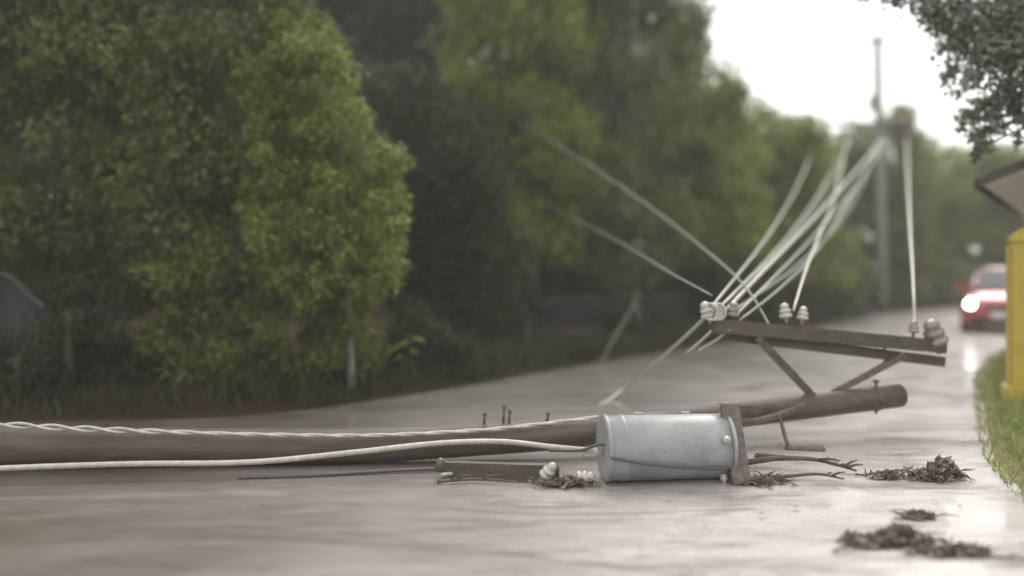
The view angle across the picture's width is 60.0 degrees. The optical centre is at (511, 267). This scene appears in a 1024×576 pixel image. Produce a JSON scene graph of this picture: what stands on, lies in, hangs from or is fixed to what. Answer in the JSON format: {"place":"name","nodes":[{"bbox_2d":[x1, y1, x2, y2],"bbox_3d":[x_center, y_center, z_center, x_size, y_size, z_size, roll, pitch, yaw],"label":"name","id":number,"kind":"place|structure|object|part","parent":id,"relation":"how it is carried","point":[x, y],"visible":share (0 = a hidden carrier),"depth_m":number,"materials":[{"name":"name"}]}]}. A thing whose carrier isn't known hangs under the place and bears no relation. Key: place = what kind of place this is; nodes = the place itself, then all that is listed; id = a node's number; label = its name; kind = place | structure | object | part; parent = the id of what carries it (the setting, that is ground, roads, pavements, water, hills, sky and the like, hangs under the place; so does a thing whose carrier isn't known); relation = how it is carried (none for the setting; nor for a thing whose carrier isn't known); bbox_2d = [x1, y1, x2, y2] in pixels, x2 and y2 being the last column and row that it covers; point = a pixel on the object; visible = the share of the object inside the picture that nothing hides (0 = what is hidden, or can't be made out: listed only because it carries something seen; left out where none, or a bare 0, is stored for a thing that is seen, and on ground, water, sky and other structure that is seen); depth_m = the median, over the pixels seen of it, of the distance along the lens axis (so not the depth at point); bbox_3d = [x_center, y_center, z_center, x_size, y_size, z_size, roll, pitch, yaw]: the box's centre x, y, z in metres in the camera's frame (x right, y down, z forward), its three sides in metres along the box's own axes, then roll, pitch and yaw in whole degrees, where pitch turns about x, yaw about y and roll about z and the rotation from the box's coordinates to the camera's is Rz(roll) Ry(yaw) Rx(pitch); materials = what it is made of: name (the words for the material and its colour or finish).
{"place":"outdoors","nodes":[
{"label":"outdoors","id":0,"kind":"place"},
{"bbox_2d":[1,290,898,373],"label":"undergrowth floor","id":1,"kind":"structure","parent":0,"point":[381,317],"depth_m":18.55,"materials":[{"name":"plant"}]},
{"bbox_2d":[28,250,164,392],"bbox_3d":[-5.218,0.742,10.898,1.955,1.978,1.597,0,0,0],"label":"roadside shrub","id":2,"kind":"object","parent":1,"relation":"on","point":[92,349],"visible":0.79,"depth_m":10.55,"materials":[{"name":"green plant"}]},
{"bbox_2d":[0,0,344,351],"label":"leafy tree","id":3,"kind":"object","parent":1,"relation":"on","point":[97,170],"visible":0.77,"depth_m":11.51,"materials":[{"name":"green plant"}]},
{"bbox_2d":[0,0,411,315],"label":"background tree","id":4,"kind":"object","parent":1,"relation":"on","point":[340,12],"visible":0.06,"depth_m":22.65,"materials":[{"name":"green plant"}]},
{"bbox_2d":[117,218,295,385],"bbox_3d":[-3.730,0.545,10.912,2.390,2.372,1.564,0,0,0],"label":"roadside shrub","id":5,"kind":"object","parent":1,"relation":"on","point":[200,270],"visible":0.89,"depth_m":10.75,"materials":[{"name":"green plant"}]},
{"bbox_2d":[340,55,567,341],"bbox_3d":[-1.254,-1.271,17.006,4.830,5.759,4.406,0,0,0],"label":"leafy tree","id":6,"kind":"object","parent":1,"relation":"on","point":[459,166],"visible":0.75,"depth_m":16.04,"materials":[{"name":"green plant"}]},
{"bbox_2d":[328,0,643,304],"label":"background tree","id":7,"kind":"object","parent":1,"relation":"on","point":[399,28],"visible":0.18,"depth_m":27.36,"materials":[{"name":"green plant"}]},
{"bbox_2d":[423,0,622,322],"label":"leafy tree","id":8,"kind":"object","parent":1,"relation":"on","point":[543,166],"visible":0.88,"depth_m":18.66,"materials":[{"name":"green plant"}]},
{"bbox_2d":[535,292,720,328],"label":"garden wall","id":9,"kind":"structure","parent":1,"relation":"on","point":[567,312],"depth_m":19.53,"materials":[{"name":"grey concrete"}]},
{"bbox_2d":[534,0,731,294],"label":"leafy tree","id":10,"kind":"object","parent":1,"relation":"on","point":[685,49],"visible":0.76,"depth_m":21.16,"materials":[{"name":"green plant"}]},
{"bbox_2d":[632,55,790,292],"bbox_3d":[5.573,-2.192,24.573,4.555,7.621,4.836,0,0,0],"label":"leafy tree","id":11,"kind":"object","parent":1,"relation":"on","point":[712,183],"visible":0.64,"depth_m":23.37,"materials":[{"name":"green plant"}]},
{"bbox_2d":[586,0,852,301],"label":"background tree","id":12,"kind":"object","parent":1,"relation":"on","point":[646,288],"visible":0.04,"depth_m":33.53,"materials":[{"name":"green plant"}]},
{"bbox_2d":[741,247,879,314],"bbox_3d":[9.622,0.525,28.471,4.337,2.412,3.093,0,0,0],"label":"roadside shrub","id":13,"kind":"object","parent":1,"relation":"on","point":[817,291],"visible":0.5,"depth_m":27.90,"materials":[{"name":"green plant"}]},
{"bbox_2d":[828,100,946,304],"bbox_3d":[15.316,-2.740,36.938,6.116,8.711,5.624,0,0,0],"label":"leafy tree","id":14,"kind":"object","parent":1,"relation":"on","point":[859,148],"visible":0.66,"depth_m":35.54,"materials":[{"name":"green plant"}]},
{"bbox_2d":[872,162,1005,273],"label":"background tree","id":15,"kind":"object","parent":1,"relation":"on","point":[956,214],"depth_m":48.88,"materials":[{"name":"green plant"}]},
{"bbox_2d":[0,295,964,421],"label":"earth bank","id":16,"kind":"structure","parent":0,"point":[39,414],"depth_m":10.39,"materials":[{"name":"green plant"}]},
{"bbox_2d":[0,272,47,384],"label":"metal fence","id":17,"kind":"object","parent":16,"relation":"on","point":[20,300],"visible":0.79,"depth_m":10.38,"materials":[{"name":"metal"}]},
{"bbox_2d":[0,308,67,400],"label":"roadside shrub","id":18,"kind":"object","parent":16,"relation":"on","point":[22,366],"visible":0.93,"depth_m":9.84,"materials":[{"name":"green plant"}]},
{"bbox_2d":[64,313,74,386],"bbox_3d":[-5.193,1.069,10.400,0.090,1.084,0.090,0,0,0],"label":"fence post","id":19,"kind":"object","parent":16,"relation":"on","point":[69,357],"visible":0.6,"depth_m":10.36,"materials":[{"name":"brown wood"}]},
{"bbox_2d":[233,243,396,386],"bbox_3d":[-2.503,0.681,11.314,2.008,2.104,1.703,0,0,0],"label":"roadside shrub","id":20,"kind":"object","parent":16,"relation":"on","point":[354,326],"visible":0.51,"depth_m":11.05,"materials":[{"name":"green plant"}]},
{"bbox_2d":[219,0,415,389],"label":"leafy tree","id":21,"kind":"object","parent":16,"relation":"on","point":[337,198],"visible":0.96,"depth_m":10.71,"materials":[{"name":"green plant"}]},
{"bbox_2d":[386,337,424,367],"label":"broadleaf plant","id":22,"kind":"object","parent":16,"relation":"on","point":[410,350],"visible":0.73,"depth_m":12.19,"materials":[{"name":"green plant"}]},
{"bbox_2d":[364,296,487,370],"bbox_3d":[-1.253,1.063,12.905,1.792,1.339,1.443,0,0,0],"label":"roadside shrub","id":23,"kind":"object","parent":16,"relation":"on","point":[438,340],"visible":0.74,"depth_m":12.54,"materials":[{"name":"green plant"}]},
{"bbox_2d":[524,320,532,344],"bbox_3d":[0.282,1.255,15.400,0.150,0.690,0.150,0,0,0],"label":"wooden post","id":24,"kind":"object","parent":16,"relation":"on","point":[528,323],"visible":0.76,"depth_m":15.35,"materials":[{"name":"brown wood"}]},
{"bbox_2d":[594,285,675,336],"bbox_3d":[2.624,1.041,18.808,1.854,1.383,1.569,0,0,0],"label":"roadside shrub","id":25,"kind":"object","parent":16,"relation":"on","point":[614,318],"visible":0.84,"depth_m":18.50,"materials":[{"name":"green plant"}]},
{"bbox_2d":[652,247,791,321],"bbox_3d":[5.424,0.596,22.469,3.687,2.277,2.426,0,0,0],"label":"roadside shrub","id":26,"kind":"object","parent":16,"relation":"on","point":[714,275],"visible":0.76,"depth_m":22.29,"materials":[{"name":"green plant"}]},
{"bbox_2d":[726,98,865,310],"bbox_3d":[8.972,-1.934,28.021,5.156,7.092,5.045,0,0,0],"label":"leafy tree","id":27,"kind":"object","parent":16,"relation":"on","point":[811,139],"visible":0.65,"depth_m":26.69,"materials":[{"name":"green plant"}]},
{"bbox_2d":[821,35,911,309],"bbox_3d":[12.908,-3.407,32.405,3.300,10.220,0.590,0,0,0],"label":"standing utility pole","id":28,"kind":"object","parent":16,"relation":"on","point":[901,133],"visible":0.86,"depth_m":32.35,"materials":[{"name":"wood"}]},
{"bbox_2d":[889,245,981,304],"bbox_3d":[16.978,0.359,36.110,3.584,2.764,3.339,0,0,0],"label":"roadside shrub","id":29,"kind":"object","parent":16,"relation":"on","point":[963,276],"visible":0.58,"depth_m":35.45,"materials":[{"name":"green plant"}]},
{"bbox_2d":[894,131,1023,300],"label":"leafy tree","id":30,"kind":"object","parent":16,"relation":"on","point":[982,221],"visible":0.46,"depth_m":38.88,"materials":[{"name":"green plant"}]},
{"bbox_2d":[0,306,1023,575],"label":"road","id":31,"kind":"structure","parent":0,"point":[192,520],"depth_m":6.10,"materials":[{"name":"grey asphalt"}]},
{"bbox_2d":[237,464,476,478],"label":"power cable","id":32,"kind":"object","parent":31,"relation":"on","point":[338,473],"visible":0.71,"depth_m":6.79,"materials":[{"name":"grey rubber"}]},
{"bbox_2d":[439,472,452,476],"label":"power cable","id":33,"kind":"object","parent":31,"relation":"on","point":[445,474],"visible":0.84,"depth_m":6.73,"materials":[{"name":"white rubber"}]},
{"bbox_2d":[0,301,948,484],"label":"fallen utility pole","id":34,"kind":"object","parent":31,"relation":"on","point":[28,446],"visible":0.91,"depth_m":7.31,"materials":[{"name":"brown wood"}]},
{"bbox_2d":[0,415,597,437],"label":"twisted cable","id":35,"kind":"object","parent":34,"relation":"on","point":[152,431],"visible":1,"depth_m":7.05,"materials":[{"name":"grey metal"}]},
{"bbox_2d":[0,439,601,470],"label":"power cable","id":36,"kind":"object","parent":34,"relation":"attached to","point":[271,460],"visible":0.94,"depth_m":6.75,"materials":[{"name":"white rubber"}]},
{"bbox_2d":[435,458,443,471],"bbox_3d":[-0.545,1.482,6.680,0.072,0.106,0.070,0,0,0],"label":"steel clamp","id":37,"kind":"object","parent":34,"relation":"attached to","point":[439,465],"visible":1,"depth_m":6.66,"materials":[{"name":"grey metal"}]},
{"bbox_2d":[436,71,769,323],"bbox_3d":[0.554,-2.385,16.186,0.805,5.915,16.456,0,0,-16],"label":"power cable","id":38,"kind":"object","parent":34,"relation":"attached to","point":[688,236],"visible":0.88,"depth_m":12.42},
{"bbox_2d":[518,189,712,295],"bbox_3d":[0.229,-1.687,17.602,0.988,3.890,19.441,0,0,-12],"label":"power cable","id":39,"kind":"object","parent":34,"relation":"attached to","point":[659,266],"visible":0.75,"depth_m":11.33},
{"bbox_2d":[599,308,713,404],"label":"power cable","id":40,"kind":"object","parent":34,"relation":"attached to","point":[684,337],"visible":0.95,"depth_m":9.36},
{"bbox_2d":[686,330,711,353],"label":"power cable","id":41,"kind":"object","parent":34,"relation":"hanging from","point":[699,342],"visible":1,"depth_m":8.08,"materials":[{"name":"white rubber"}]},
{"bbox_2d":[697,329,729,351],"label":"power cable","id":42,"kind":"object","parent":34,"relation":"hanging from","point":[711,342],"visible":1,"depth_m":8.06,"materials":[{"name":"white rubber"}]},
{"bbox_2d":[703,302,726,320],"bbox_3d":[1.814,0.393,7.960,0.204,0.167,0.098,0,0,0],"label":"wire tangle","id":43,"kind":"object","parent":34,"relation":"attached to","point":[717,306],"visible":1,"depth_m":7.93,"materials":[{"name":"white ceramic"}]},
{"bbox_2d":[710,153,810,307],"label":"power cable","id":44,"kind":"object","parent":34,"relation":"attached to","point":[741,270],"visible":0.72,"depth_m":11.95,"materials":[{"name":"grey metal"}]},
{"bbox_2d":[722,152,839,306],"bbox_3d":[6.578,-1.810,19.250,0.044,4.370,24.394,0,0,23],"label":"power cable","id":45,"kind":"object","parent":34,"relation":"attached to","point":[757,269],"visible":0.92,"depth_m":12.08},
{"bbox_2d":[717,127,852,310],"bbox_3d":[7.167,-2.387,20.243,0.036,5.560,26.741,0,0,23],"label":"power cable","id":46,"kind":"object","parent":34,"relation":"attached to","point":[768,262],"visible":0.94,"depth_m":14.68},
{"bbox_2d":[754,418,825,457],"bbox_3d":[2.333,1.496,7.592,0.443,0.336,0.750,0,0,41],"label":"fuse cutout","id":47,"kind":"object","parent":34,"relation":"hanging from","point":[816,448],"visible":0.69,"depth_m":7.71,"materials":[{"name":"metal"}]},
{"bbox_2d":[724,138,883,313],"bbox_3d":[7.766,-2.190,20.258,0.068,5.207,27.131,0,0,25],"label":"power cable","id":48,"kind":"object","parent":34,"relation":"attached to","point":[760,274],"visible":0.98,"depth_m":12.14,"materials":[{"name":"grey rubber"}]},
{"bbox_2d":[737,142,877,307],"bbox_3d":[7.688,-2.106,20.265,0.036,5.070,27.024,0,0,25],"label":"power cable","id":49,"kind":"object","parent":34,"relation":"attached to","point":[773,283],"visible":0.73,"depth_m":12.52,"materials":[{"name":"grey metal"}]},
{"bbox_2d":[734,136,886,317],"bbox_3d":[7.872,-2.186,20.278,0.040,5.280,27.118,0,0,26],"label":"power cable","id":50,"kind":"object","parent":34,"relation":"attached to","point":[780,270],"visible":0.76,"depth_m":11.76,"materials":[{"name":"grey metal"}]},
{"bbox_2d":[738,138,884,320],"bbox_3d":[7.960,-2.144,20.240,0.225,5.276,27.072,0,0,25],"label":"power cable","id":51,"kind":"object","parent":34,"relation":"attached to","point":[791,277],"visible":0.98,"depth_m":11.47,"materials":[{"name":"grey metal"}]},
{"bbox_2d":[792,139,846,310],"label":"power cable","id":52,"kind":"object","parent":34,"relation":"attached to","point":[810,258],"visible":0.97,"depth_m":11.19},
{"bbox_2d":[906,138,915,319],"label":"power cable","id":53,"kind":"object","parent":34,"relation":"attached to","point":[911,259],"visible":1,"depth_m":10.89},
{"bbox_2d":[437,474,557,483],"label":"fallen branch","id":54,"kind":"object","parent":31,"relation":"on","point":[461,478],"visible":1,"depth_m":6.56,"materials":[{"name":"brown wood"}]},
{"bbox_2d":[439,460,559,480],"bbox_3d":[-0.098,1.545,6.751,0.918,0.130,0.100,0,0,11],"label":"broken crossarm","id":55,"kind":"object","parent":31,"relation":"on","point":[511,470],"visible":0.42,"depth_m":6.71,"materials":[{"name":"brown wood"}]},
{"bbox_2d":[529,473,601,487],"bbox_3d":[0.384,1.548,6.525,0.481,0.089,0.363,0,0,-27],"label":"leaf heap","id":56,"kind":"object","parent":31,"relation":"on","point":[567,480],"visible":0.98,"depth_m":6.48,"materials":[{"name":"brown plant"}]},
{"bbox_2d":[539,462,556,479],"bbox_3d":[0.266,1.504,6.572,0.130,0.142,0.124,0,0,0],"label":"broken insulator","id":57,"kind":"object","parent":56,"relation":"on","point":[547,471],"visible":0.98,"depth_m":6.53,"materials":[{"name":"ceramic"}]},
{"bbox_2d":[576,470,594,481],"bbox_3d":[0.544,1.545,6.544,0.140,0.108,0.109,0,0,0],"label":"broken insulator","id":58,"kind":"object","parent":56,"relation":"on","point":[585,475],"visible":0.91,"depth_m":6.51,"materials":[{"name":"ceramic"}]},
{"bbox_2d":[598,293,640,364],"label":"broken branch","id":59,"kind":"object","parent":31,"relation":"on","point":[615,336],"visible":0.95,"depth_m":14.71,"materials":[{"name":"brown plant"}]},
{"bbox_2d":[596,411,738,482],"bbox_3d":[1.179,1.353,6.699,0.996,0.514,0.542,0,0,-6],"label":"pole transformer","id":60,"kind":"object","parent":31,"relation":"on","point":[638,446],"visible":0.95,"depth_m":6.51,"materials":[{"name":"paint"}]},
{"bbox_2d":[548,442,604,451],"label":"power cable","id":61,"kind":"object","parent":60,"relation":"on","point":[579,450],"visible":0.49,"depth_m":6.70,"materials":[{"name":"grey rubber"}]},
{"bbox_2d":[726,470,798,486],"bbox_3d":[1.841,1.555,6.578,0.517,0.074,0.359,0,0,0],"label":"leaf heap","id":62,"kind":"object","parent":31,"relation":"on","point":[761,479],"visible":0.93,"depth_m":6.52,"materials":[{"name":"brown plant"}]},
{"bbox_2d":[540,389,1022,575],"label":"scattered leaves","id":63,"kind":"object","parent":31,"relation":"on","point":[704,526],"visible":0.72,"depth_m":6.31,"materials":[{"name":"brown plant"}]},
{"bbox_2d":[751,471,844,479],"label":"fallen branch","id":64,"kind":"object","parent":31,"relation":"on","point":[784,476],"visible":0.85,"depth_m":6.63,"materials":[{"name":"brown wood"}]},
{"bbox_2d":[748,456,862,471],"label":"fallen branch","id":65,"kind":"object","parent":31,"relation":"on","point":[847,465],"visible":0.97,"depth_m":6.97,"materials":[{"name":"brown wood"}]},
{"bbox_2d":[832,542,874,552],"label":"fallen branch","id":66,"kind":"object","parent":31,"relation":"on","point":[839,549],"visible":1,"depth_m":5.01,"materials":[{"name":"brown wood"}]},
{"bbox_2d":[860,468,909,479],"bbox_3d":[2.820,1.555,6.729,0.360,0.074,0.185,0,0,8],"label":"leaf heap","id":67,"kind":"object","parent":31,"relation":"on","point":[878,474],"visible":0.98,"depth_m":6.70,"materials":[{"name":"brown plant"}]},
{"bbox_2d":[855,473,923,481],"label":"fallen branch","id":68,"kind":"object","parent":31,"relation":"on","point":[891,478],"visible":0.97,"depth_m":6.64,"materials":[{"name":"brown wood"}]},
{"bbox_2d":[835,520,952,549],"bbox_3d":[2.215,1.531,5.133,0.685,0.123,0.275,0,0,0],"label":"leaf heap","id":69,"kind":"object","parent":31,"relation":"on","point":[894,534],"visible":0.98,"depth_m":5.09,"materials":[{"name":"brown plant"}]},
{"bbox_2d":[888,508,958,520],"bbox_3d":[2.613,1.560,5.644,0.421,0.065,0.158,0,0,0],"label":"leaf heap","id":70,"kind":"object","parent":31,"relation":"on","point":[917,515],"visible":1,"depth_m":5.63,"materials":[{"name":"brown plant"}]},
{"bbox_2d":[897,454,975,482],"bbox_3d":[3.213,1.502,6.710,0.698,0.181,0.340,0,0,0],"label":"leaf heap","id":71,"kind":"object","parent":31,"relation":"on","point":[939,469],"visible":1,"depth_m":6.68,"materials":[{"name":"brown plant"}]},
{"bbox_2d":[901,539,997,558],"bbox_3d":[2.431,1.560,4.958,0.540,0.063,0.220,0,0,0],"label":"leaf heap","id":72,"kind":"object","parent":31,"relation":"on","point":[959,547],"visible":0.99,"depth_m":4.94,"materials":[{"name":"brown plant"}]},
{"bbox_2d":[918,547,1023,559],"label":"fallen branch","id":73,"kind":"object","parent":31,"relation":"on","point":[981,554],"visible":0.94,"depth_m":4.86,"materials":[{"name":"brown plant"}]},
{"bbox_2d":[970,246,978,272],"bbox_3d":[15.655,0.433,30.027,0.280,2.334,0.085,0,0,0],"label":"road sign","id":74,"kind":"object","parent":31,"relation":"on","point":[973,249],"visible":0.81,"depth_m":30.00,"materials":[{"name":"metal"}]},
{"bbox_2d":[956,266,1005,330],"bbox_3d":[12.858,0.779,23.106,2.160,1.642,4.172,0,0,33],"label":"red car","id":75,"kind":"object","parent":31,"relation":"on","point":[984,301],"visible":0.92,"depth_m":21.92,"materials":[{"name":"paint"}]},
{"bbox_3d":[12.165,0.310,23.426,0.120,0.420,0.852,0,0,34],"label":"side window","id":76,"kind":"part","parent":75,"relation":"part of","materials":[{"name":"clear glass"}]},
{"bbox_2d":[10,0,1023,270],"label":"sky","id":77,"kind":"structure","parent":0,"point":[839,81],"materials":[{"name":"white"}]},
{"bbox_2d":[968,347,1023,500],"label":"grass verge","id":78,"kind":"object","parent":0,"point":[1017,478],"depth_m":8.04,"materials":[{"name":"green plant"}]},
{"bbox_2d":[855,0,1023,164],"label":"overhanging tree","id":79,"kind":"object","parent":78,"relation":"on","point":[999,25],"visible":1,"depth_m":9.74,"materials":[{"name":"green plant"}]},
{"bbox_2d":[974,159,1023,219],"bbox_3d":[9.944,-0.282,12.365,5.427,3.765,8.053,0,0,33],"label":"road sign","id":80,"kind":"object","parent":78,"relation":"on","point":[1003,187],"depth_m":11.43,"materials":[{"name":"metal"}]},
{"bbox_2d":[1001,228,1023,401],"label":"gate pillar","id":81,"kind":"structure","parent":78,"relation":"on","point":[1013,385],"depth_m":10.06,"materials":[{"name":"yellow paint"}]}
]}

